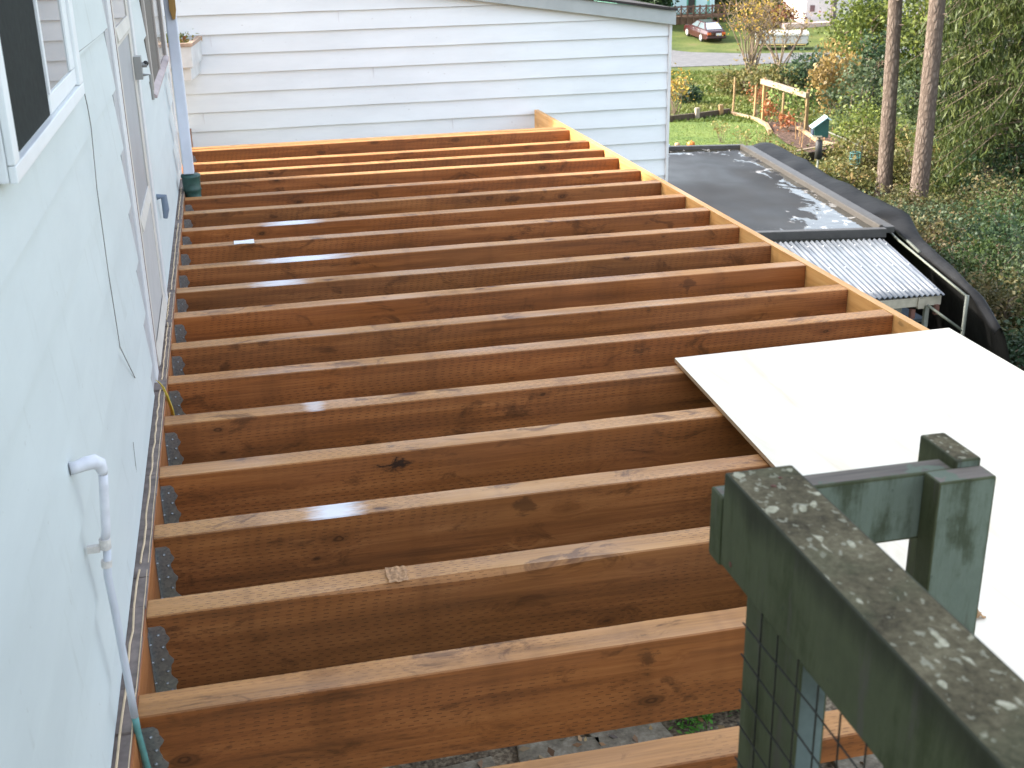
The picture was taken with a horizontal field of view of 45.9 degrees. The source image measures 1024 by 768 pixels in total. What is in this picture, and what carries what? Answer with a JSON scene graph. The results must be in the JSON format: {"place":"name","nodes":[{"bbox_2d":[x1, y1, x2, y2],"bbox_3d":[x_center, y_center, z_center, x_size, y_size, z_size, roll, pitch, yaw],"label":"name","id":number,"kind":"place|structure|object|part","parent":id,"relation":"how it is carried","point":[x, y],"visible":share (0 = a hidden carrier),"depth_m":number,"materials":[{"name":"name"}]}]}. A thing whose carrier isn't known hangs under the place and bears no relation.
{"place":"outdoors","nodes":[
{"label":"outdoors","id":0,"kind":"place"},
{"bbox_2d":[0,0,201,767],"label":"white house","id":1,"kind":"structure","parent":0,"point":[94,189],"depth_m":2.46,"materials":[{"name":"paint"}]},
{"bbox_2d":[0,0,84,183],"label":"window","id":2,"kind":"structure","parent":1,"relation":"in","point":[41,78],"depth_m":2.17,"materials":[{"name":"white plastic"}]},
{"bbox_2d":[111,0,166,365],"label":"door","id":3,"kind":"structure","parent":1,"relation":"in","point":[131,66],"depth_m":4.72,"materials":[{"name":"white wood"}]},
{"bbox_2d":[139,0,168,97],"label":"window","id":4,"kind":"structure","parent":1,"relation":"in","point":[155,43],"depth_m":6.54,"materials":[{"name":"white glass"}]},
{"bbox_2d":[130,110,929,767],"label":"deck frame","id":5,"kind":"object","parent":1,"relation":"attached to","point":[456,446],"visible":0.83,"depth_m":3.96,"materials":[{"name":"brown wood"}]},
{"bbox_2d":[675,328,1023,679],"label":"plywood sheet","id":6,"kind":"object","parent":5,"relation":"on","point":[839,405],"visible":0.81,"depth_m":4.00,"materials":[{"name":"white wood"}]},
{"bbox_2d":[977,610,985,617],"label":"fallen leaf","id":7,"kind":"object","parent":6,"relation":"on","point":[979,614],"visible":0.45,"depth_m":2.82,"materials":[{"name":"beige plant"}]},
{"bbox_2d":[709,433,1023,767],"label":"green railing","id":8,"kind":"object","parent":5,"relation":"attached to","point":[897,664],"visible":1,"depth_m":1.40,"materials":[{"name":"paint"}]},
{"bbox_2d":[383,0,1022,767],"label":"ground","id":9,"kind":"structure","parent":0,"point":[681,42],"depth_m":57.31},
{"bbox_2d":[162,0,677,181],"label":"lap sided building","id":10,"kind":"structure","parent":9,"relation":"on","point":[281,71],"depth_m":10.28,"materials":[{"name":"paint"}]},
{"bbox_2d":[442,756,495,767],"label":"paving slab","id":11,"kind":"structure","parent":9,"relation":"on","point":[488,761],"depth_m":6.33,"materials":[{"name":"grey concrete"}]},
{"bbox_2d":[517,737,601,761],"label":"paving slab","id":12,"kind":"structure","parent":9,"relation":"on","point":[559,747],"depth_m":6.44,"materials":[{"name":"grey concrete"}]},
{"bbox_2d":[393,716,862,767],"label":"leaf litter","id":13,"kind":"object","parent":9,"relation":"on","point":[550,751],"visible":0.12,"depth_m":6.46,"materials":[{"name":"brown plant"}]},
{"bbox_2d":[586,722,673,748],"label":"paving slab","id":14,"kind":"structure","parent":9,"relation":"on","point":[645,733],"depth_m":6.53,"materials":[{"name":"grey concrete"}]},
{"bbox_2d":[633,0,679,9],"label":"broad tree","id":15,"kind":"object","parent":9,"relation":"on","point":[664,2],"visible":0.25,"depth_m":97.79,"materials":[{"name":"green plant"}]},
{"bbox_2d":[601,0,726,24],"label":"mint house","id":16,"kind":"structure","parent":9,"relation":"on","point":[690,11],"depth_m":101.32,"materials":[{"name":"paint"}]},
{"bbox_2d":[687,0,695,12],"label":"door","id":17,"kind":"structure","parent":16,"relation":"in","point":[689,2],"depth_m":102.92,"materials":[{"name":"white wood"}]},
{"bbox_2d":[670,63,694,114],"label":"yellow leaf shrub","id":18,"kind":"object","parent":9,"relation":"on","point":[674,95],"visible":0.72,"depth_m":46.46,"materials":[{"name":"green plant"}]},
{"bbox_2d":[673,79,711,103],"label":"dark bush","id":19,"kind":"object","parent":9,"relation":"on","point":[692,90],"visible":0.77,"depth_m":51.23,"materials":[{"name":"green plant"}]},
{"bbox_2d":[695,107,699,118],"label":"edge post","id":20,"kind":"object","parent":9,"relation":"on","point":[697,112],"visible":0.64,"depth_m":45.34,"materials":[{"name":"beige wood"}]},
{"bbox_2d":[668,710,732,733],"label":"ground plant","id":21,"kind":"object","parent":9,"relation":"on","point":[693,721],"visible":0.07,"depth_m":6.57,"materials":[{"name":"green plant"}]},
{"bbox_2d":[670,108,730,121],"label":"timber edging","id":22,"kind":"object","parent":9,"relation":"on","point":[691,115],"visible":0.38,"depth_m":45.44,"materials":[{"name":"wood"}]},
{"bbox_2d":[684,19,725,40],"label":"parked car","id":23,"kind":"object","parent":9,"relation":"on","point":[702,29],"visible":0.99,"depth_m":93.38,"materials":[{"name":"red paint"}]},
{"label":"rear window","id":24,"kind":"part","parent":23,"relation":"part of","materials":[{"name":"white glass"}]},
{"bbox_2d":[718,104,723,115],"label":"edge post","id":25,"kind":"object","parent":9,"relation":"on","point":[720,107],"visible":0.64,"depth_m":46.41,"materials":[{"name":"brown wood"}]},
{"bbox_2d":[714,0,731,6],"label":"broad tree","id":26,"kind":"object","parent":9,"relation":"on","point":[716,2],"visible":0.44,"depth_m":110.08,"materials":[{"name":"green plant"}]},
{"bbox_2d":[732,77,735,111],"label":"garden stake","id":27,"kind":"object","parent":9,"relation":"on","point":[733,102],"visible":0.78,"depth_m":46.98,"materials":[{"name":"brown wood"}]},
{"bbox_2d":[701,49,784,95],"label":"autumn bush","id":28,"kind":"object","parent":9,"relation":"on","point":[728,80],"visible":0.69,"depth_m":55.23,"materials":[{"name":"yellow plant"}]},
{"bbox_2d":[670,69,818,123],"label":"bank grass","id":29,"kind":"structure","parent":9,"relation":"on","point":[697,77],"depth_m":50.75,"materials":[{"name":"green plant"}]},
{"bbox_2d":[707,0,802,74],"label":"yellow leaf shrub","id":30,"kind":"object","parent":9,"relation":"on","point":[752,36],"visible":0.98,"depth_m":65.89,"materials":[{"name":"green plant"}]},
{"bbox_2d":[753,86,756,115],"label":"garden stake","id":31,"kind":"object","parent":9,"relation":"on","point":[754,109],"visible":0.78,"depth_m":45.75,"materials":[{"name":"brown wood"}]},
{"bbox_2d":[738,0,782,15],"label":"broad tree","id":32,"kind":"object","parent":9,"relation":"on","point":[760,3],"visible":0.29,"depth_m":103.60,"materials":[{"name":"yellow plant"}]},
{"bbox_2d":[737,59,817,101],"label":"autumn bush","id":33,"kind":"object","parent":9,"relation":"on","point":[773,72],"visible":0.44,"depth_m":51.48,"materials":[{"name":"green plant"}]},
{"bbox_2d":[728,133,829,165],"bbox_3d":[7.401,-6.324,34.167,2.553,1.348,2.673,-18,27,-37],"label":"bramble","id":34,"kind":"object","parent":9,"relation":"on","point":[792,151],"visible":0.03,"depth_m":33.97,"materials":[{"name":"green plant"}]},
{"bbox_2d":[668,144,894,242],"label":"flat roofed shed","id":35,"kind":"structure","parent":9,"relation":"on","point":[763,193],"depth_m":21.05,"materials":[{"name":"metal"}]},
{"bbox_2d":[739,0,824,67],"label":"bare shrub","id":36,"kind":"object","parent":9,"relation":"on","point":[804,28],"visible":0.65,"depth_m":72.44,"materials":[{"name":"brown plant"}]},
{"bbox_2d":[755,30,809,49],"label":"white trailer","id":37,"kind":"object","parent":9,"relation":"on","point":[804,38],"visible":0.6,"depth_m":87.86,"materials":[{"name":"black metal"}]},
{"bbox_2d":[780,93,784,128],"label":"garden stake","id":38,"kind":"object","parent":9,"relation":"on","point":[783,100],"visible":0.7,"depth_m":41.94,"materials":[{"name":"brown wood"}]},
{"bbox_2d":[745,1,820,27],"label":"rust bush","id":39,"kind":"object","parent":9,"relation":"on","point":[791,16],"visible":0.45,"depth_m":98.30,"materials":[{"name":"brown plant"}]},
{"bbox_2d":[731,112,835,145],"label":"bed edging","id":40,"kind":"object","parent":9,"relation":"on","point":[768,127],"visible":0.54,"depth_m":42.19,"materials":[{"name":"beige wood"}]},
{"bbox_2d":[760,78,809,128],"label":"garden trellis","id":41,"kind":"object","parent":9,"relation":"on","point":[765,82],"visible":0.77,"depth_m":42.48,"materials":[{"name":"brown wood"}]},
{"bbox_2d":[760,80,794,123],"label":"bean vine","id":42,"kind":"object","parent":41,"relation":"attached to","point":[778,94],"visible":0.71,"depth_m":42.98,"materials":[{"name":"green plant"}]},
{"bbox_2d":[784,83,823,126],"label":"bean vine","id":43,"kind":"object","parent":41,"relation":"attached to","point":[795,106],"visible":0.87,"depth_m":42.05,"materials":[{"name":"green plant"}]},
{"bbox_2d":[747,113,842,151],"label":"garden bed","id":44,"kind":"object","parent":9,"relation":"on","point":[787,137],"visible":0.42,"depth_m":40.58,"materials":[{"name":"soil"}]},
{"bbox_2d":[743,79,770,114],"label":"orange plant","id":45,"kind":"object","parent":44,"relation":"on","point":[758,93],"visible":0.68,"depth_m":46.34,"materials":[{"name":"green plant"}]},
{"bbox_2d":[749,98,779,123],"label":"orange plant","id":46,"kind":"object","parent":44,"relation":"on","point":[767,112],"visible":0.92,"depth_m":43.22,"materials":[{"name":"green plant"}]},
{"bbox_2d":[773,109,801,131],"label":"orange plant","id":47,"kind":"object","parent":44,"relation":"on","point":[782,117],"visible":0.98,"depth_m":41.60,"materials":[{"name":"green plant"}]},
{"bbox_2d":[772,41,838,100],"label":"dark bush","id":48,"kind":"object","parent":9,"relation":"on","point":[803,74],"visible":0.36,"depth_m":51.70,"materials":[{"name":"green plant"}]},
{"bbox_2d":[796,144,839,160],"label":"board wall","id":49,"kind":"structure","parent":9,"relation":"on","point":[810,154],"depth_m":36.93,"materials":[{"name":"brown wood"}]},
{"bbox_2d":[809,115,831,167],"bbox_3d":[6.872,-4.653,27.273,0.421,2.769,0.340,-1,21,1],"label":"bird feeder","id":50,"kind":"object","parent":9,"relation":"on","point":[820,127],"visible":0.91,"depth_m":26.80,"materials":[{"name":"teal wood"}]},
{"bbox_2d":[829,0,836,26],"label":"utility pole","id":51,"kind":"object","parent":9,"relation":"on","point":[834,4],"visible":0.33,"depth_m":96.53,"materials":[{"name":"brown wood"}]},
{"bbox_2d":[806,25,871,115],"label":"tan bush","id":52,"kind":"object","parent":9,"relation":"on","point":[824,68],"visible":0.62,"depth_m":46.57,"materials":[{"name":"yellow plant"}]},
{"bbox_2d":[810,154,884,194],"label":"bramble","id":53,"kind":"object","parent":9,"relation":"on","point":[851,177],"visible":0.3,"depth_m":31.66,"materials":[{"name":"green plant"}]},
{"bbox_2d":[772,0,924,28],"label":"white house","id":54,"kind":"structure","parent":9,"relation":"on","point":[811,6],"depth_m":99.33,"materials":[{"name":"white paint"}]},
{"bbox_2d":[810,5,814,11],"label":"window","id":55,"kind":"structure","parent":54,"relation":"in","point":[812,7],"depth_m":99.05,"materials":[{"name":"grey glass"}]},
{"bbox_2d":[849,142,862,179],"bbox_3d":[9.293,-5.872,32.796,0.299,1.388,0.299,12,24,30],"label":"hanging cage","id":56,"kind":"object","parent":9,"relation":"on","point":[856,158],"visible":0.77,"depth_m":32.64,"materials":[{"name":"teal metal"}]},
{"bbox_2d":[807,49,906,131],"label":"grey green bush","id":57,"kind":"object","parent":9,"relation":"on","point":[858,72],"visible":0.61,"depth_m":41.03,"materials":[{"name":"green plant"}]},
{"bbox_2d":[833,754,882,767],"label":"paving slab","id":58,"kind":"structure","parent":9,"relation":"on","point":[872,761],"depth_m":6.29,"materials":[{"name":"grey concrete"}]},
{"bbox_2d":[775,238,944,327],"bbox_3d":[4.048,-0.716,17.817,3.800,2.317,2.690,-6,22,-12],"label":"corrugated lean to","id":59,"kind":"object","parent":9,"relation":"on","point":[884,272],"visible":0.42,"depth_m":17.38,"materials":[{"name":"grey metal"}]},
{"bbox_2d":[806,120,914,182],"bbox_3d":[9.916,-6.527,33.785,3.574,1.914,3.289,-6,22,-12],"label":"bramble","id":60,"kind":"object","parent":9,"relation":"on","point":[847,149],"visible":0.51,"depth_m":33.68,"materials":[{"name":"green plant"}]},
{"bbox_2d":[813,78,917,161],"bbox_3d":[10.696,-7.752,35.634,3.284,2.853,3.442,8,23,22],"label":"bramble","id":61,"kind":"object","parent":9,"relation":"on","point":[862,119],"visible":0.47,"depth_m":35.57,"materials":[{"name":"green plant"}]},
{"bbox_2d":[807,0,923,92],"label":"rounded bush","id":62,"kind":"object","parent":9,"relation":"on","point":[863,19],"visible":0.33,"depth_m":55.58,"materials":[{"name":"green plant"}]},
{"bbox_2d":[829,19,913,108],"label":"dark bush","id":63,"kind":"object","parent":9,"relation":"on","point":[875,53],"visible":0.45,"depth_m":47.54,"materials":[{"name":"green plant"}]},
{"bbox_2d":[840,0,909,27],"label":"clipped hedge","id":64,"kind":"object","parent":9,"relation":"on","point":[875,1],"visible":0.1,"depth_m":95.36,"materials":[{"name":"green plant"}]},
{"bbox_2d":[862,188,902,205],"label":"bramble","id":65,"kind":"object","parent":9,"relation":"on","point":[877,197],"visible":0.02,"depth_m":27.08,"materials":[{"name":"green plant"}]},
{"bbox_2d":[874,0,903,195],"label":"pine tree","id":66,"kind":"object","parent":9,"relation":"on","point":[888,117],"visible":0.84,"depth_m":30.68,"materials":[{"name":"brown plant"}]},
{"bbox_2d":[872,0,963,92],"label":"rounded bush","id":67,"kind":"object","parent":9,"relation":"on","point":[915,29],"visible":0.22,"depth_m":55.10,"materials":[{"name":"green plant"}]},
{"bbox_2d":[868,182,967,229],"bbox_3d":[8.984,-4.045,27.669,3.049,1.271,2.670,-6,22,-12],"label":"bramble","id":68,"kind":"object","parent":9,"relation":"on","point":[907,195],"visible":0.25,"depth_m":27.41,"materials":[{"name":"green plant"}]},
{"bbox_2d":[815,157,1023,368],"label":"ground cover","id":69,"kind":"object","parent":9,"relation":"on","point":[942,185],"visible":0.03,"depth_m":29.66,"materials":[{"name":"green plant"}]},
{"bbox_2d":[866,123,972,188],"bbox_3d":[10.845,-6.025,32.618,2.842,1.780,2.851,2,21,7],"label":"bramble","id":70,"kind":"object","parent":9,"relation":"on","point":[904,172],"visible":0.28,"depth_m":32.43,"materials":[{"name":"green plant"}]},
{"bbox_2d":[862,44,980,143],"bbox_3d":[13.386,-9.358,39.015,4.084,3.306,2.764,-6,22,-12],"label":"grey green bush","id":71,"kind":"object","parent":9,"relation":"on","point":[909,103],"visible":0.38,"depth_m":38.92,"materials":[{"name":"green plant"}]},
{"bbox_2d":[868,191,982,247],"bbox_3d":[8.828,-3.459,25.836,3.302,1.331,3.617,-6,22,-12],"label":"bramble","id":72,"kind":"object","parent":9,"relation":"on","point":[922,212],"visible":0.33,"depth_m":25.86,"materials":[{"name":"green plant"}]},
{"bbox_2d":[909,0,946,198],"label":"pine tree","id":73,"kind":"object","parent":9,"relation":"on","point":[922,156],"visible":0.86,"depth_m":28.01,"materials":[{"name":"brown plant"}]},
{"bbox_2d":[890,230,968,335],"bbox_3d":[5.912,-1.899,20.603,0.496,2.356,8.515,-1,21,0],"label":"pipe frame","id":74,"kind":"object","parent":9,"relation":"on","point":[966,300],"visible":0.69,"depth_m":16.61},
{"bbox_2d":[752,142,1009,362],"bbox_3d":[6.203,-2.096,21.026,1.044,2.364,11.171,-3,21,-6],"label":"black sheeting","id":75,"kind":"object","parent":74,"relation":"on","point":[983,328],"visible":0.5,"depth_m":18.59,"materials":[{"name":"black plastic"}]},
{"bbox_2d":[889,203,981,269],"bbox_3d":[8.020,-2.939,24.377,2.959,1.442,2.996,-6,22,-12],"label":"bramble","id":76,"kind":"object","parent":9,"relation":"on","point":[930,234],"visible":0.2,"depth_m":24.17,"materials":[{"name":"green plant"}]},
{"bbox_2d":[880,0,1023,139],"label":"cedar tree","id":77,"kind":"object","parent":9,"relation":"on","point":[954,12],"visible":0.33,"depth_m":38.21,"materials":[{"name":"green plant"}]},
{"bbox_2d":[899,201,1023,367],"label":"bramble canes","id":78,"kind":"object","parent":9,"relation":"on","point":[975,261],"visible":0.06,"depth_m":24.43,"materials":[{"name":"plant"}]},
{"bbox_2d":[902,0,1023,209],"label":"cedar tree","id":79,"kind":"object","parent":9,"relation":"on","point":[1005,84],"visible":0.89,"depth_m":29.59,"materials":[{"name":"green plant"}]},
{"bbox_2d":[924,196,1023,295],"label":"bramble","id":80,"kind":"object","parent":9,"relation":"on","point":[950,255],"visible":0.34,"depth_m":21.98,"materials":[{"name":"green plant"}]},
{"bbox_2d":[930,120,1023,204],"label":"bramble","id":81,"kind":"object","parent":9,"relation":"on","point":[1000,161],"visible":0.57,"depth_m":29.68,"materials":[{"name":"green plant"}]},
{"bbox_2d":[933,185,1023,283],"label":"bramble","id":82,"kind":"object","parent":9,"relation":"on","point":[1005,230],"visible":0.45,"depth_m":23.16,"materials":[{"name":"green plant"}]},
{"bbox_2d":[940,98,1022,184],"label":"bramble","id":83,"kind":"object","parent":9,"relation":"on","point":[980,128],"visible":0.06,"depth_m":32.29,"materials":[{"name":"green plant"}]},
{"bbox_2d":[942,162,1023,257],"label":"bramble","id":84,"kind":"object","parent":9,"relation":"on","point":[1004,201],"visible":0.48,"depth_m":24.71,"materials":[{"name":"green plant"}]},
{"bbox_2d":[942,163,1023,232],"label":"bramble","id":85,"kind":"object","parent":9,"relation":"on","point":[993,186],"visible":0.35,"depth_m":27.01,"materials":[{"name":"green plant"}]},
{"bbox_2d":[955,258,1023,336],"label":"bramble","id":86,"kind":"object","parent":9,"relation":"on","point":[991,296],"visible":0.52,"depth_m":19.86,"materials":[{"name":"green plant"}]},
{"bbox_2d":[979,225,1023,327],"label":"bramble","id":87,"kind":"object","parent":9,"relation":"on","point":[1016,263],"visible":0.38,"depth_m":21.17,"materials":[{"name":"green plant"}]},
{"bbox_2d":[1003,311,1023,370],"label":"bramble","id":88,"kind":"object","parent":9,"relation":"on","point":[1016,345],"visible":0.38,"depth_m":18.12,"materials":[{"name":"green plant"}]},
{"bbox_2d":[1013,291,1023,339],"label":"bramble","id":89,"kind":"object","parent":9,"relation":"on","point":[1018,300],"visible":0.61,"depth_m":19.25,"materials":[{"name":"green plant"}]},
{"bbox_2d":[669,116,782,146],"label":"lawn","id":90,"kind":"structure","parent":0,"point":[698,137],"depth_m":41.69,"materials":[{"name":"green plant"}]},
{"bbox_2d":[687,140,694,144],"bbox_3d":[5.843,-7.845,39.424,0.257,0.232,0.257,-15,25,-33],"label":"pumpkin","id":91,"kind":"object","parent":90,"relation":"on","point":[691,142],"visible":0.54,"depth_m":39.34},
{"bbox_2d":[710,117,732,142],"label":"wispy plant","id":92,"kind":"object","parent":90,"relation":"on","point":[717,127],"visible":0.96,"depth_m":39.90,"materials":[{"name":"green plant"}]},
{"bbox_2d":[731,125,752,145],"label":"wispy plant","id":93,"kind":"object","parent":90,"relation":"on","point":[744,135],"visible":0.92,"depth_m":39.07,"materials":[{"name":"green plant"}]},
{"bbox_2d":[753,125,774,143],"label":"wispy plant","id":94,"kind":"object","parent":90,"relation":"on","point":[770,135],"visible":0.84,"depth_m":38.88,"materials":[{"name":"green plant"}]},
{"bbox_2d":[671,35,1022,66],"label":"gravel road","id":95,"kind":"structure","parent":0,"point":[682,59],"depth_m":81.42,"materials":[{"name":"grey gravel"}]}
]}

